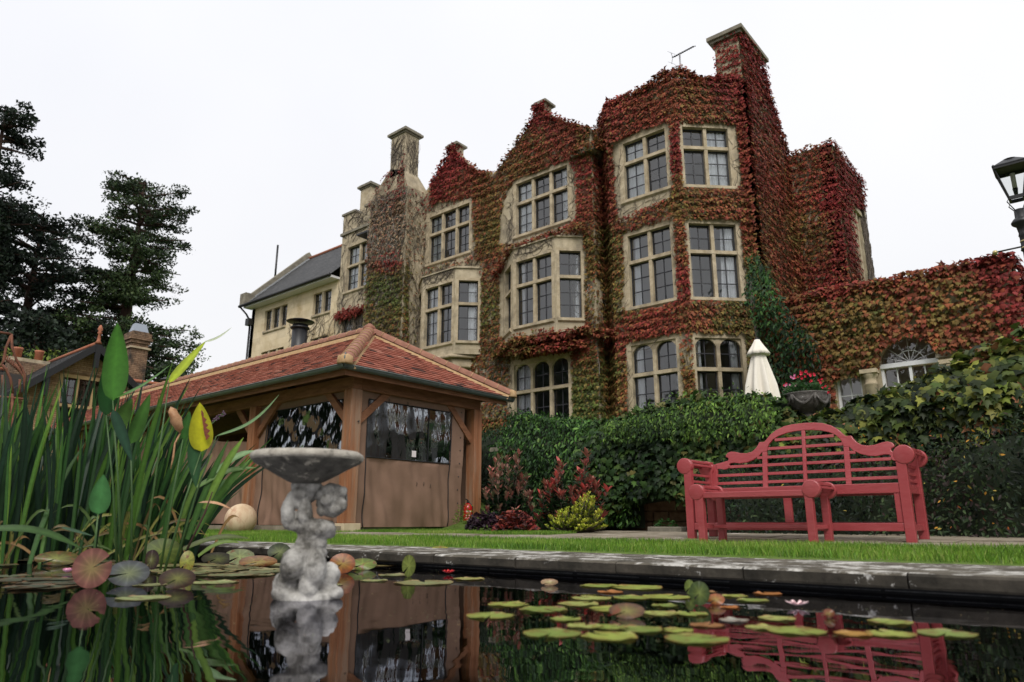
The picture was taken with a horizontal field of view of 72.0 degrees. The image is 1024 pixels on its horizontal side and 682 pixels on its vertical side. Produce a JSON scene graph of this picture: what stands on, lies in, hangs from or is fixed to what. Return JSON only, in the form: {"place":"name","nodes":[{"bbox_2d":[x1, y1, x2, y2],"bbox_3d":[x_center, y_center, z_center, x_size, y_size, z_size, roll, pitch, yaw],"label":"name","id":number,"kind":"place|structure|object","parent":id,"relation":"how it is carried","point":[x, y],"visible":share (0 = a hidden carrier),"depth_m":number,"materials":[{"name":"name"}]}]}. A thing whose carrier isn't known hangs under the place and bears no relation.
{"place":"outdoors","nodes":[
{"label":"outdoors","id":0,"kind":"place"},
{"bbox_2d":[143,538,181,564],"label":"lily leaf","id":1,"kind":"object","parent":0,"point":[157,545],"visible":0.63,"depth_m":5.50,"materials":[{"name":"plant"}]},
{"bbox_2d":[207,528,350,533],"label":"lawn grass","id":2,"kind":"structure","parent":0,"point":[251,531],"depth_m":11.30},
{"bbox_2d":[224,504,256,530],"bbox_3d":[-4.674,3.075,12.155,0.530,0.530,0.530,-12,-19,39],"label":"stone ball","id":3,"kind":"object","parent":2,"relation":"on","point":[246,514],"visible":0.74,"depth_m":11.98,"materials":[{"name":"stone"}]},
{"bbox_2d":[0,554,1023,681],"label":"water","id":4,"kind":"structure","parent":0,"point":[192,632],"depth_m":2.06,"materials":[{"name":"liquid"}]},
{"bbox_2d":[16,579,74,583],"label":"lily pad","id":5,"kind":"object","parent":4,"relation":"on","point":[41,581],"visible":0.77,"depth_m":3.84,"materials":[{"name":"green plant"}]},
{"bbox_2d":[34,551,77,565],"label":"lily leaf","id":6,"kind":"object","parent":4,"relation":"on","point":[62,557],"visible":0.96,"depth_m":5.37,"materials":[{"name":"plant"}]},
{"bbox_2d":[72,548,111,587],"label":"lily leaf","id":7,"kind":"object","parent":4,"relation":"on","point":[85,574],"visible":1,"depth_m":3.54,"materials":[{"name":"plant"}]},
{"bbox_2d":[108,560,149,585],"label":"lily leaf","id":8,"kind":"object","parent":4,"relation":"on","point":[137,572],"visible":0.97,"depth_m":3.72,"materials":[{"name":"plant"}]},
{"bbox_2d":[0,359,271,563],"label":"iris clump","id":9,"kind":"object","parent":4,"relation":"in","point":[39,507],"visible":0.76,"depth_m":6.00,"materials":[{"name":"green plant"}]},
{"bbox_2d":[115,595,170,599],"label":"lily pad","id":10,"kind":"object","parent":4,"relation":"on","point":[146,597],"visible":1,"depth_m":3.07,"materials":[{"name":"green plant"}]},
{"bbox_2d":[61,322,277,571],"bbox_3d":[-2.315,0.690,4.830,1.194,1.709,0.574,12,-19,-39],"label":"thalia","id":11,"kind":"object","parent":4,"relation":"on","point":[197,428],"visible":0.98,"depth_m":4.76,"materials":[{"name":"green plant"}]},
{"bbox_2d":[159,568,195,588],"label":"lily leaf","id":12,"kind":"object","parent":4,"relation":"on","point":[183,577],"visible":1,"depth_m":3.54,"materials":[{"name":"plant"}]},
{"bbox_2d":[201,552,231,564],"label":"lily leaf","id":13,"kind":"object","parent":4,"relation":"on","point":[220,558],"visible":0.96,"depth_m":5.49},
{"bbox_2d":[227,549,254,563],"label":"lily leaf","id":14,"kind":"object","parent":4,"relation":"on","point":[240,554],"visible":0.77,"depth_m":5.57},
{"bbox_2d":[267,543,290,560],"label":"lily leaf","id":15,"kind":"object","parent":4,"relation":"on","point":[281,548],"visible":0.84,"depth_m":6.11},
{"bbox_2d":[249,448,363,600],"bbox_3d":[-0.912,0.872,3.053,0.498,0.771,0.492,-12,-19,39],"label":"bird bath","id":16,"kind":"object","parent":4,"relation":"in","point":[308,572],"visible":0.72,"depth_m":3.02,"materials":[{"name":"stone"}]},
{"bbox_2d":[330,553,354,572],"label":"lily leaf","id":17,"kind":"object","parent":4,"relation":"on","point":[346,561],"visible":0.83,"depth_m":4.56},
{"bbox_2d":[354,558,376,569],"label":"lily leaf","id":18,"kind":"object","parent":4,"relation":"on","point":[365,563],"visible":0.84,"depth_m":4.88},
{"bbox_2d":[402,555,415,576],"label":"lily leaf","id":19,"kind":"object","parent":4,"relation":"on","point":[409,562],"visible":1,"depth_m":4.28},
{"bbox_2d":[393,580,452,584],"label":"lily pad","id":20,"kind":"object","parent":4,"relation":"on","point":[418,582],"visible":1,"depth_m":3.83,"materials":[{"name":"green plant"}]},
{"bbox_2d":[466,612,513,617],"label":"lily pad","id":21,"kind":"object","parent":4,"relation":"on","point":[490,614],"visible":1,"depth_m":2.48,"materials":[{"name":"green plant"}]},
{"bbox_2d":[519,606,567,611],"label":"lily pad","id":22,"kind":"object","parent":4,"relation":"on","point":[543,608],"visible":1,"depth_m":2.67,"materials":[{"name":"green plant"}]},
{"bbox_2d":[523,628,581,636],"bbox_3d":[0.115,0.859,2.080,0.176,0.006,0.174,-12,-19,39],"label":"lily pad","id":23,"kind":"object","parent":4,"relation":"on","point":[557,632],"visible":1,"depth_m":2.09,"materials":[{"name":"green plant"}]},
{"bbox_2d":[581,631,637,639],"bbox_3d":[0.284,0.847,2.033,0.162,0.006,0.162,-12,-19,39],"label":"lily pad","id":24,"kind":"object","parent":4,"relation":"on","point":[613,635],"visible":1,"depth_m":2.04,"materials":[{"name":"green plant"}]},
{"bbox_2d":[197,552,1023,598],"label":"waterline scum","id":25,"kind":"object","parent":4,"relation":"on","point":[728,581],"visible":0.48,"depth_m":3.72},
{"bbox_2d":[609,603,644,618],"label":"lily leaf","id":26,"kind":"object","parent":4,"relation":"on","point":[632,610],"visible":1,"depth_m":2.45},
{"bbox_2d":[609,584,662,589],"bbox_3d":[0.626,1.239,3.557,0.268,0.006,0.268,-12,-19,39],"label":"lily pad","id":27,"kind":"object","parent":4,"relation":"on","point":[625,586],"visible":1,"depth_m":3.54,"materials":[{"name":"green plant"}]},
{"bbox_2d":[618,624,661,631],"bbox_3d":[0.395,0.880,2.163,0.135,0.006,0.135,-12,-19,39],"label":"lily pad","id":28,"kind":"object","parent":4,"relation":"on","point":[633,628],"visible":0.99,"depth_m":2.17,"materials":[{"name":"green plant"}]},
{"bbox_2d":[642,594,689,598],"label":"lily pad","id":29,"kind":"object","parent":4,"relation":"on","point":[662,596],"visible":0.97,"depth_m":3.11,"materials":[{"name":"green plant"}]},
{"bbox_2d":[664,633,729,642],"bbox_3d":[0.514,0.835,1.984,0.182,0.005,0.180,-12,-19,39],"label":"lily pad","id":30,"kind":"object","parent":4,"relation":"on","point":[689,638],"visible":1,"depth_m":1.99,"materials":[{"name":"green plant"}]},
{"bbox_2d":[689,581,709,605],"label":"lily leaf","id":31,"kind":"object","parent":4,"relation":"on","point":[700,588],"visible":1,"depth_m":2.81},
{"bbox_2d":[767,626,827,634],"bbox_3d":[0.859,0.872,2.127,0.172,0.006,0.171,-12,-19,39],"label":"lily pad","id":32,"kind":"object","parent":4,"relation":"on","point":[791,629],"visible":1,"depth_m":2.13,"materials":[{"name":"green plant"}]},
{"bbox_2d":[833,630,873,635],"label":"lily pad","id":33,"kind":"object","parent":4,"relation":"on","point":[850,633],"visible":1,"depth_m":2.08,"materials":[{"name":"orange plant"}]},
{"bbox_2d":[867,618,913,623],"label":"lily pad","id":34,"kind":"object","parent":4,"relation":"on","point":[883,621],"visible":1,"depth_m":2.33,"materials":[{"name":"green plant"}]},
{"bbox_2d":[865,629,916,636],"bbox_3d":[1.109,0.858,2.071,0.139,0.005,0.137,-12,-19,39],"label":"lily pad","id":35,"kind":"object","parent":4,"relation":"on","point":[890,633],"visible":1,"depth_m":2.08,"materials":[{"name":"green plant"}]},
{"bbox_2d":[917,628,978,636],"bbox_3d":[1.281,0.859,2.079,0.162,0.006,0.159,-12,-19,39],"label":"lily pad","id":36,"kind":"object","parent":4,"relation":"on","point":[941,631],"visible":1,"depth_m":2.09,"materials":[{"name":"green plant"}]},
{"bbox_2d":[0,0,1023,381],"label":"sky","id":37,"kind":"structure","parent":0,"point":[273,115],"materials":[{"name":"white"}]},
{"bbox_2d":[72,546,1023,601],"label":"pond wall","id":38,"kind":"structure","parent":0,"point":[735,582],"depth_m":3.64,"materials":[{"name":"stone"}]},
{"bbox_2d":[198,540,1023,594],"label":"pond coping","id":39,"kind":"object","parent":38,"relation":"on","point":[997,579],"visible":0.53,"depth_m":3.82,"materials":[{"name":"stone"}]},
{"bbox_2d":[203,502,1023,565],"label":"ground","id":40,"kind":"structure","parent":0,"point":[461,525],"depth_m":4.88,"materials":[{"name":"plant"}]},
{"bbox_2d":[0,331,27,425],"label":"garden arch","id":41,"kind":"structure","parent":40,"relation":"on","point":[18,367],"depth_m":11.59,"materials":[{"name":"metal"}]},
{"bbox_2d":[0,100,45,339],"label":"conifer","id":42,"kind":"object","parent":40,"relation":"on","point":[11,211],"visible":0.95,"depth_m":49.35,"materials":[{"name":"green plant"}]},
{"bbox_2d":[0,343,69,366],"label":"broadleaf tree","id":43,"kind":"object","parent":40,"relation":"on","point":[31,354],"visible":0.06,"depth_m":36.55,"materials":[{"name":"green plant"}]},
{"bbox_2d":[0,306,86,364],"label":"conifer","id":44,"kind":"object","parent":40,"relation":"on","point":[45,324],"visible":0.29,"depth_m":42.12,"materials":[{"name":"green plant"}]},
{"bbox_2d":[0,194,136,363],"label":"conifer","id":45,"kind":"object","parent":40,"relation":"on","point":[38,286],"visible":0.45,"depth_m":52.38,"materials":[{"name":"green plant"}]},
{"bbox_2d":[0,323,158,469],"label":"brick house","id":46,"kind":"structure","parent":40,"relation":"on","point":[138,339],"depth_m":29.96,"materials":[{"name":"brown brick"}]},
{"bbox_2d":[57,373,99,408],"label":"window","id":47,"kind":"structure","parent":46,"relation":"in","point":[85,379],"depth_m":29.43,"materials":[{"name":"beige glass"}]},
{"bbox_2d":[45,170,210,381],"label":"conifer","id":48,"kind":"object","parent":40,"relation":"on","point":[127,292],"visible":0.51,"depth_m":55.92,"materials":[{"name":"green plant"}]},
{"bbox_2d":[208,525,340,530],"bbox_3d":[-5.207,3.507,13.099,6.590,0.162,0.120,-12,-19,39],"label":"stone plinth strip","id":49,"kind":"object","parent":40,"relation":"on","point":[266,527],"visible":0.12,"depth_m":12.32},
{"bbox_2d":[48,323,516,531],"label":"garden pavilion","id":50,"kind":"structure","parent":40,"relation":"on","point":[374,396],"depth_m":13.06,"materials":[{"name":"wood"}]},
{"bbox_2d":[286,318,314,388],"bbox_3d":[-5.287,0.335,17.432,0.690,1.863,0.680,-12,-19,39],"label":"stove flue","id":51,"kind":"object","parent":50,"relation":"on","point":[299,327],"visible":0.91,"depth_m":17.41,"materials":[{"name":"black metal"}]},
{"bbox_2d":[266,400,343,448],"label":"clear window","id":52,"kind":"structure","parent":50,"relation":"in","point":[320,424],"depth_m":12.52,"materials":[{"name":"glass"}]},
{"bbox_2d":[374,403,450,462],"bbox_3d":[-1.802,1.650,12.626,0.033,0.970,2.009,-12,-19,39],"label":"clear window","id":53,"kind":"structure","parent":50,"relation":"in","point":[444,453],"depth_m":12.88,"materials":[{"name":"plastic"}]},
{"bbox_2d":[341,528,576,534],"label":"lawn grass","id":54,"kind":"structure","parent":40,"relation":"on","point":[487,531],"depth_m":9.55,"materials":[{"name":"plant"}]},
{"bbox_2d":[464,509,502,530],"bbox_3d":[-0.378,2.591,10.108,0.636,0.367,0.599,1,-14,-2],"label":"heuchera","id":55,"kind":"object","parent":40,"relation":"on","point":[473,521],"visible":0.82,"depth_m":10.03,"materials":[{"name":"purple plant"}]},
{"bbox_2d":[406,419,592,504],"bbox_3d":[-0.504,3.058,15.764,5.794,2.355,2.065,-14,-20,43],"label":"laurel hedge","id":56,"kind":"object","parent":40,"relation":"on","point":[486,462],"visible":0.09,"depth_m":15.38,"materials":[{"name":"green plant"}]},
{"bbox_2d":[480,448,535,529],"bbox_3d":[-0.070,2.229,10.534,0.997,1.178,0.732,-12,-19,39],"label":"photinia","id":57,"kind":"object","parent":40,"relation":"on","point":[514,495],"visible":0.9,"depth_m":10.40,"materials":[{"name":"red plant"}]},
{"bbox_2d":[491,510,540,530],"bbox_3d":[0.038,2.499,9.766,0.775,0.322,0.536,-12,-19,39],"label":"heuchera","id":58,"kind":"object","parent":40,"relation":"on","point":[513,519],"visible":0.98,"depth_m":9.67,"materials":[{"name":"red plant"}]},
{"bbox_2d":[238,23,868,444],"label":"manor house","id":59,"kind":"structure","parent":40,"relation":"on","point":[536,293],"depth_m":23.88,"materials":[{"name":"stone"}]},
{"bbox_2d":[262,305,287,334],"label":"window","id":60,"kind":"structure","parent":59,"relation":"in","point":[281,313],"depth_m":34.68,"materials":[{"name":"stone"}]},
{"bbox_2d":[311,290,331,318],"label":"window","id":61,"kind":"structure","parent":59,"relation":"in","point":[323,298],"depth_m":32.28,"materials":[{"name":"stone"}]},
{"bbox_2d":[287,206,369,347],"bbox_3d":[-8.056,0.346,30.954,7.194,12.734,0.306,-12,-19,39],"label":"climbing creeper","id":62,"kind":"object","parent":59,"relation":"attached to","point":[346,314],"visible":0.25,"depth_m":30.97,"materials":[{"name":"brown plant"}]},
{"bbox_2d":[342,239,366,294],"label":"window","id":63,"kind":"structure","parent":59,"relation":"in","point":[357,257],"depth_m":31.25,"materials":[{"name":"stone"}]},
{"bbox_2d":[362,134,425,444],"bbox_3d":[-4.893,-1.451,27.535,2.724,14.350,1.133,-4,-15,16],"label":"climbing creeper","id":64,"kind":"object","parent":59,"relation":"attached to","point":[398,288],"visible":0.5,"depth_m":28.01,"materials":[{"name":"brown plant"}]},
{"bbox_2d":[420,278,454,350],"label":"window","id":65,"kind":"structure","parent":59,"relation":"in","point":[435,309],"depth_m":26.13,"materials":[{"name":"stone"}]},
{"bbox_2d":[425,198,472,267],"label":"window","id":66,"kind":"structure","parent":59,"relation":"in","point":[440,233],"depth_m":27.63,"materials":[{"name":"stone"}]},
{"bbox_2d":[455,278,480,344],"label":"window","id":67,"kind":"structure","parent":59,"relation":"in","point":[472,323],"depth_m":25.54,"materials":[{"name":"stone"}]},
{"bbox_2d":[502,261,511,338],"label":"window","id":68,"kind":"structure","parent":59,"relation":"in","point":[509,295],"depth_m":24.40,"materials":[{"name":"stone"}]},
{"bbox_2d":[419,99,619,443],"bbox_3d":[-0.396,-1.771,24.915,9.702,13.701,1.833,-12,-19,39],"label":"climbing creeper","id":69,"kind":"object","parent":59,"relation":"attached to","point":[543,344],"visible":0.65,"depth_m":24.09,"materials":[{"name":"red plant"}]},
{"bbox_2d":[513,248,554,330],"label":"window","id":70,"kind":"structure","parent":59,"relation":"in","point":[536,281],"depth_m":23.23,"materials":[{"name":"stone"}]},
{"bbox_2d":[512,159,571,240],"bbox_3d":[1.091,-4.872,24.711,2.600,2.330,0.356,-12,-19,39],"label":"window","id":71,"kind":"structure","parent":59,"relation":"in","point":[529,198],"depth_m":24.74,"materials":[{"name":"stone"}]},
{"bbox_2d":[510,351,573,426],"bbox_3d":[1.007,1.897,23.046,2.580,2.850,0.356,-12,-19,39],"label":"window","id":72,"kind":"structure","parent":59,"relation":"in","point":[527,390],"depth_m":23.30,"materials":[{"name":"stone"}]},
{"bbox_2d":[556,247,584,322],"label":"window","id":73,"kind":"structure","parent":59,"relation":"in","point":[569,277],"depth_m":22.70,"materials":[{"name":"stone"}]},
{"bbox_2d":[618,121,672,205],"bbox_3d":[4.224,-5.502,22.158,1.820,2.300,0.356,-12,-19,39],"label":"window","id":74,"kind":"structure","parent":59,"relation":"in","point":[638,158],"depth_m":22.29,"materials":[{"name":"stone"}]},
{"bbox_2d":[623,218,678,310],"bbox_3d":[4.224,-2.238,21.320,1.780,2.620,0.354,-12,-19,39],"label":"window","id":75,"kind":"structure","parent":59,"relation":"in","point":[638,262],"depth_m":21.43,"materials":[{"name":"stone"}]},
{"bbox_2d":[626,332,684,413],"bbox_3d":[4.202,1.254,20.444,1.800,2.800,0.357,-12,-19,39],"label":"window","id":76,"kind":"structure","parent":59,"relation":"in","point":[640,376],"depth_m":20.66,"materials":[{"name":"stone"}]},
{"bbox_2d":[595,64,755,419],"bbox_3d":[4.720,-2.203,21.486,5.128,12.834,1.774,-9,-17,33],"label":"climbing creeper","id":77,"kind":"object","parent":59,"relation":"attached to","point":[664,75],"visible":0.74,"depth_m":21.41,"materials":[{"name":"red plant"}]},
{"bbox_2d":[677,122,737,190],"bbox_3d":[5.896,-5.578,21.498,1.760,2.260,0.357,1,-14,-5],"label":"window","id":78,"kind":"structure","parent":59,"relation":"in","point":[713,149],"depth_m":21.53,"materials":[{"name":"stone"}]},
{"bbox_2d":[683,218,746,302],"bbox_3d":[5.896,-2.334,20.665,1.760,2.600,0.357,1,-14,-5],"label":"window","id":79,"kind":"structure","parent":59,"relation":"in","point":[729,281],"depth_m":20.69,"materials":[{"name":"stone"}]},
{"bbox_2d":[689,332,748,396],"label":"window","id":80,"kind":"structure","parent":59,"relation":"in","point":[734,371],"depth_m":19.91,"materials":[{"name":"stone"}]},
{"bbox_2d":[712,31,805,302],"bbox_3d":[8.293,-2.767,21.916,3.944,14.108,1.168,11,-18,-37],"label":"climbing creeper","id":81,"kind":"object","parent":59,"relation":"attached to","point":[786,214],"visible":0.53,"depth_m":22.18,"materials":[{"name":"red plant"}]},
{"bbox_2d":[785,137,874,292],"bbox_3d":[11.184,-0.820,23.705,1.899,11.262,3.981,-12,-19,39],"label":"climbing creeper","id":82,"kind":"object","parent":59,"relation":"attached to","point":[852,245],"visible":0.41,"depth_m":23.17,"materials":[{"name":"red plant"}]},
{"bbox_2d":[849,200,865,280],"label":"window","id":83,"kind":"structure","parent":59,"relation":"in","point":[857,210],"depth_m":24.33,"materials":[{"name":"stone"}]},
{"bbox_2d":[490,407,645,529],"bbox_3d":[1.197,2.022,11.519,2.893,2.098,2.108,-12,-19,39],"label":"wisteria","id":84,"kind":"object","parent":40,"relation":"on","point":[534,433],"visible":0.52,"depth_m":11.22,"materials":[{"name":"green plant"}]},
{"bbox_2d":[534,448,611,529],"bbox_3d":[0.916,2.055,9.758,1.477,1.130,0.906,-12,-19,39],"label":"photinia","id":85,"kind":"object","parent":40,"relation":"on","point":[557,490],"visible":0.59,"depth_m":9.72,"materials":[{"name":"red plant"}]},
{"bbox_2d":[490,440,686,531],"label":"retaining wall","id":86,"kind":"structure","parent":40,"relation":"on","point":[657,511],"depth_m":9.96,"materials":[{"name":"stone"}]},
{"bbox_2d":[600,382,782,446],"bbox_3d":[2.782,1.165,10.124,2.618,0.839,2.018,-12,-19,39],"label":"privet top","id":87,"kind":"object","parent":86,"relation":"on","point":[725,415],"visible":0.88,"depth_m":9.47,"materials":[{"name":"green plant"}]},
{"bbox_2d":[571,390,823,527],"bbox_3d":[2.803,1.775,9.999,3.671,2.019,2.174,-12,-19,39],"label":"wall creeper","id":88,"kind":"object","parent":86,"relation":"attached to","point":[650,473],"depth_m":9.68,"materials":[{"name":"green plant"}]},
{"bbox_2d":[784,390,830,416],"bbox_3d":[3.787,0.834,9.039,0.572,0.322,0.571,-12,-19,39],"label":"stone urn","id":89,"kind":"object","parent":86,"relation":"on","point":[807,403],"visible":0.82,"depth_m":8.86,"materials":[{"name":"stone"}]},
{"bbox_2d":[781,370,830,393],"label":"carnations","id":90,"kind":"object","parent":89,"relation":"in","point":[793,387],"visible":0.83,"depth_m":8.99,"materials":[{"name":"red plant"}]},
{"bbox_2d":[485,391,831,458],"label":"terrace shrubs","id":91,"kind":"object","parent":40,"relation":"on","point":[572,420],"visible":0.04,"depth_m":13.52,"materials":[{"name":"green plant"}]},
{"bbox_2d":[745,338,780,399],"bbox_3d":[4.679,1.021,13.205,0.681,2.230,0.681,-4,-15,16],"label":"parasol","id":92,"kind":"object","parent":40,"relation":"on","point":[760,377],"visible":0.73,"depth_m":13.17,"materials":[{"name":"beige fabric"}]},
{"bbox_2d":[694,403,1023,537],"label":"cotoneaster","id":93,"kind":"object","parent":40,"relation":"on","point":[974,490],"visible":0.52,"depth_m":6.97,"materials":[{"name":"green plant"}]},
{"bbox_2d":[760,264,1023,408],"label":"garden wing","id":94,"kind":"structure","parent":40,"relation":"on","point":[903,359],"depth_m":16.29,"materials":[{"name":"plant"}]},
{"bbox_2d":[742,255,824,395],"bbox_3d":[6.688,0.327,17.582,1.277,6.023,2.241,8,-16,-28],"label":"wisteria","id":95,"kind":"object","parent":94,"relation":"attached to","point":[751,292],"visible":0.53,"depth_m":17.32,"materials":[{"name":"green plant"}]},
{"bbox_2d":[837,375,862,408],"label":"window","id":96,"kind":"structure","parent":94,"relation":"in","point":[839,385],"depth_m":16.66,"materials":[{"name":"white paint"}]},
{"bbox_2d":[751,251,1023,408],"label":"climbing creeper","id":97,"kind":"object","parent":94,"relation":"attached to","point":[942,337],"visible":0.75,"depth_m":15.92,"materials":[{"name":"red plant"}]},
{"bbox_2d":[880,338,938,389],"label":"window","id":98,"kind":"structure","parent":94,"relation":"in","point":[909,364],"depth_m":15.93,"materials":[{"name":"white paint"}]},
{"bbox_2d":[778,322,1023,471],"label":"boston ivy mound","id":99,"kind":"object","parent":40,"relation":"on","point":[970,387],"visible":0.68,"depth_m":7.40,"materials":[{"name":"green plant"}]},
{"bbox_2d":[991,157,1023,255],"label":"lamp standard","id":100,"kind":"object","parent":40,"relation":"on","point":[1011,167],"visible":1,"depth_m":10.32,"materials":[{"name":"black metal"}]},
{"bbox_2d":[336,531,1023,547],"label":"path","id":101,"kind":"structure","parent":0,"point":[893,538],"depth_m":6.92,"materials":[{"name":"stone"}]},
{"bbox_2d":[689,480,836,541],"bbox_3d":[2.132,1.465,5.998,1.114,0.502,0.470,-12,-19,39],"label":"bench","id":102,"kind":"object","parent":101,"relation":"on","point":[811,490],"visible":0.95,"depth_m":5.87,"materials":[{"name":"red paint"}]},
{"bbox_2d":[677,423,929,542],"bbox_3d":[2.646,1.287,6.555,2.107,1.111,0.630,-12,-19,39],"label":"garden bench","id":103,"kind":"object","parent":101,"relation":"on","point":[910,462],"visible":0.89,"depth_m":6.47,"materials":[{"name":"red paint"}]},
{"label":"paved area","id":104,"kind":"structure","parent":0,"visible":0},
{"bbox_2d":[545,490,607,532],"bbox_3d":[0.802,2.237,9.230,0.922,0.554,0.614,-12,-19,39],"label":"golden spiraea","id":105,"kind":"object","parent":104,"relation":"on","point":[579,520],"visible":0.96,"depth_m":9.09,"materials":[{"name":"yellow plant"}]},
{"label":"lily pad","id":106,"kind":"object","parent":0,"visible":0},
{"bbox_2d":[180,551,194,569],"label":"lily leaf","id":107,"kind":"object","parent":106,"relation":"on","point":[188,557],"visible":0.91,"depth_m":4.64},
{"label":"lily pad","id":108,"kind":"object","parent":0,"visible":0},
{"bbox_2d":[145,550,158,569],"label":"lily leaf","id":109,"kind":"object","parent":108,"relation":"on","point":[152,556],"visible":0.87,"depth_m":4.81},
{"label":"lily pad","id":110,"kind":"object","parent":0,"visible":0},
{"bbox_2d":[239,555,276,566],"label":"lily leaf","id":111,"kind":"object","parent":110,"relation":"on","point":[262,561],"visible":0.97,"depth_m":5.18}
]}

